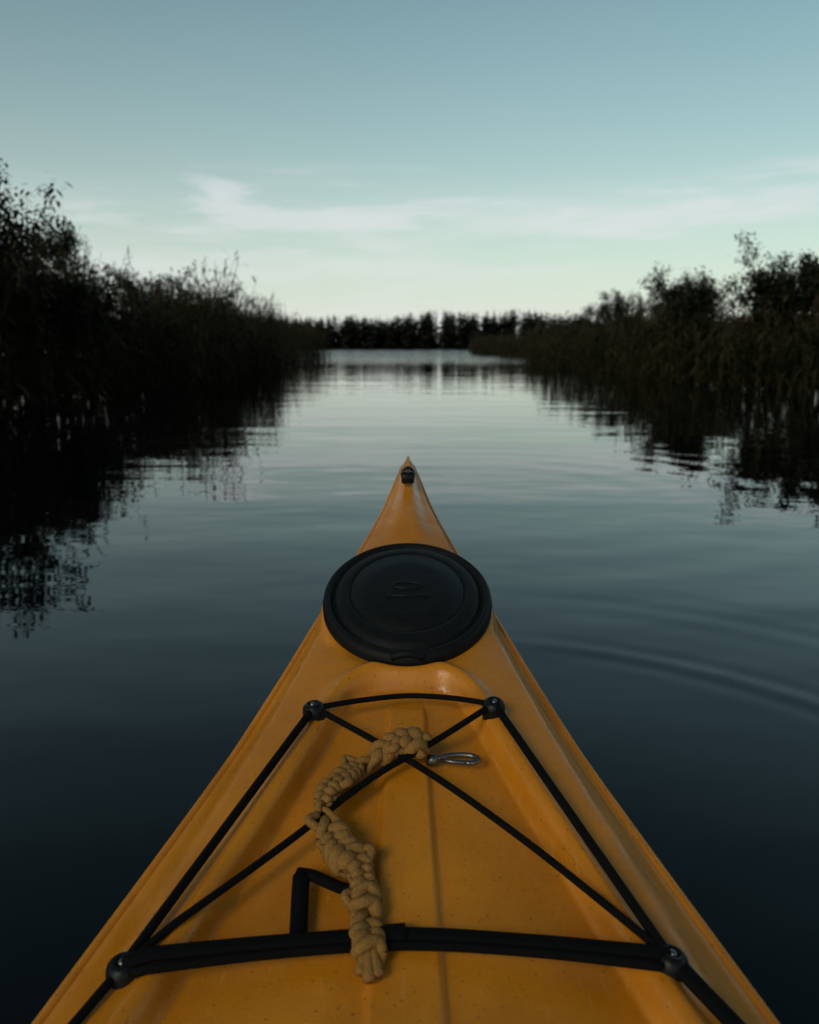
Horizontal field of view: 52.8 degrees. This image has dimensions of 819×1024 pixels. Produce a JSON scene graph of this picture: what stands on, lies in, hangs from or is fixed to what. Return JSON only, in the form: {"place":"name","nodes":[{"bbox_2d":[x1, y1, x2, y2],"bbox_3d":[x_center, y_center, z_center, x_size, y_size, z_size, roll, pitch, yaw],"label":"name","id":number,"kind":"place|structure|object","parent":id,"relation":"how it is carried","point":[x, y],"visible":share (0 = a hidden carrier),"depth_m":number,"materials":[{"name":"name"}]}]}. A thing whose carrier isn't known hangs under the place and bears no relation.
{"place":"outdoors","nodes":[
{"label":"outdoors","id":0,"kind":"place"},
{"bbox_2d":[0,349,818,1023],"bbox_3d":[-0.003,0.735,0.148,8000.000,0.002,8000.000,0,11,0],"label":"water","id":1,"kind":"structure","parent":0,"point":[640,555],"depth_m":2.59,"materials":[{"name":"blue liquid"}]},
{"bbox_2d":[0,251,121,399],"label":"willow bush","id":2,"kind":"object","parent":1,"relation":"on","point":[73,299],"visible":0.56,"depth_m":11.46,"materials":[{"name":"green plant"}]},
{"bbox_2d":[14,215,138,375],"bbox_3d":[-7.526,-4.290,16.966,3.135,3.203,2.339,5,12,23],"label":"willow bush","id":3,"kind":"object","parent":1,"relation":"on","point":[76,241],"visible":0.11,"depth_m":15.93,"materials":[{"name":"green plant"}]},
{"bbox_2d":[97,259,251,345],"bbox_3d":[-6.168,-5.111,21.684,3.924,2.948,3.067,0,11,0],"label":"willow bush","id":4,"kind":"object","parent":1,"relation":"on","point":[145,283],"visible":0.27,"depth_m":21.21,"materials":[{"name":"green plant"}]},
{"bbox_2d":[164,281,257,343],"bbox_3d":[-7.771,-6.946,30.360,4.164,3.116,2.890,-4,12,-19],"label":"willow bush","id":5,"kind":"object","parent":1,"relation":"on","point":[237,288],"visible":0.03,"depth_m":30.03,"materials":[{"name":"green plant"}]},
{"bbox_2d":[31,456,779,1023],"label":"kayak","id":6,"kind":"object","parent":1,"relation":"on","point":[405,808],"visible":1,"depth_m":0.77,"materials":[{"name":"plastic"}]},
{"bbox_2d":[553,285,650,336],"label":"willow bush","id":7,"kind":"object","parent":1,"relation":"on","point":[617,295],"visible":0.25,"depth_m":42.07,"materials":[{"name":"green plant"}]},
{"bbox_2d":[575,280,675,359],"bbox_3d":[9.169,-7.693,33.191,4.710,3.462,3.878,0,11,0],"label":"willow bush","id":8,"kind":"object","parent":1,"relation":"on","point":[617,306],"visible":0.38,"depth_m":33.14,"materials":[{"name":"green plant"}]},
{"bbox_2d":[658,265,744,376],"bbox_3d":[6.609,-4.319,18.786,1.710,2.542,2.105,-4,12,-19],"label":"willow bush","id":9,"kind":"object","parent":1,"relation":"on","point":[704,301],"visible":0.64,"depth_m":18.59,"materials":[{"name":"green plant"}]},
{"bbox_2d":[764,249,818,365],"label":"willow bush","id":10,"kind":"object","parent":1,"relation":"on","point":[798,294],"visible":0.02,"depth_m":18.91,"materials":[{"name":"green plant"}]},
{"bbox_2d":[792,253,818,311],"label":"willow bush","id":11,"kind":"object","parent":1,"relation":"on","point":[809,276],"visible":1,"depth_m":14.51,"materials":[{"name":"green plant"}]},
{"bbox_2d":[0,0,818,338],"label":"sky","id":12,"kind":"structure","parent":0,"point":[381,159],"materials":[{"name":"blue"}]},
{"bbox_2d":[2,348,818,394],"bbox_3d":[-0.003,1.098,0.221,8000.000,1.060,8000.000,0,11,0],"label":"ground","id":13,"kind":"structure","parent":0,"point":[810,378],"depth_m":17.17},
{"bbox_2d":[0,158,72,306],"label":"willow bush","id":14,"kind":"object","parent":13,"relation":"on","point":[10,230],"visible":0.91,"depth_m":9.62,"materials":[{"name":"green plant"}]},
{"bbox_2d":[0,218,124,390],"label":"willow bush","id":15,"kind":"object","parent":13,"relation":"on","point":[50,244],"visible":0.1,"depth_m":13.73,"materials":[{"name":"green plant"}]},
{"bbox_2d":[0,213,336,416],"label":"reed bed","id":16,"kind":"object","parent":13,"relation":"on","point":[239,345],"visible":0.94,"depth_m":14.80,"materials":[{"name":"green plant"}]},
{"bbox_2d":[1,308,799,348],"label":"distant forest","id":17,"kind":"object","parent":13,"relation":"on","point":[419,333],"visible":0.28,"depth_m":173.10,"materials":[{"name":"green plant"}]},
{"bbox_2d":[467,275,818,393],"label":"reed bed","id":18,"kind":"object","parent":13,"relation":"on","point":[636,353],"visible":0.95,"depth_m":18.08,"materials":[{"name":"green plant"}]},
{"bbox_2d":[637,261,746,322],"bbox_3d":[8.680,-5.936,25.059,3.007,3.232,3.824,10,15,40],"label":"willow bush","id":19,"kind":"object","parent":13,"relation":"on","point":[675,291],"visible":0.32,"depth_m":24.68,"materials":[{"name":"green plant"}]},
{"bbox_2d":[720,229,818,382],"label":"willow bush","id":20,"kind":"object","parent":13,"relation":"on","point":[763,285],"visible":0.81,"depth_m":16.29,"materials":[{"name":"green plant"}]}
]}

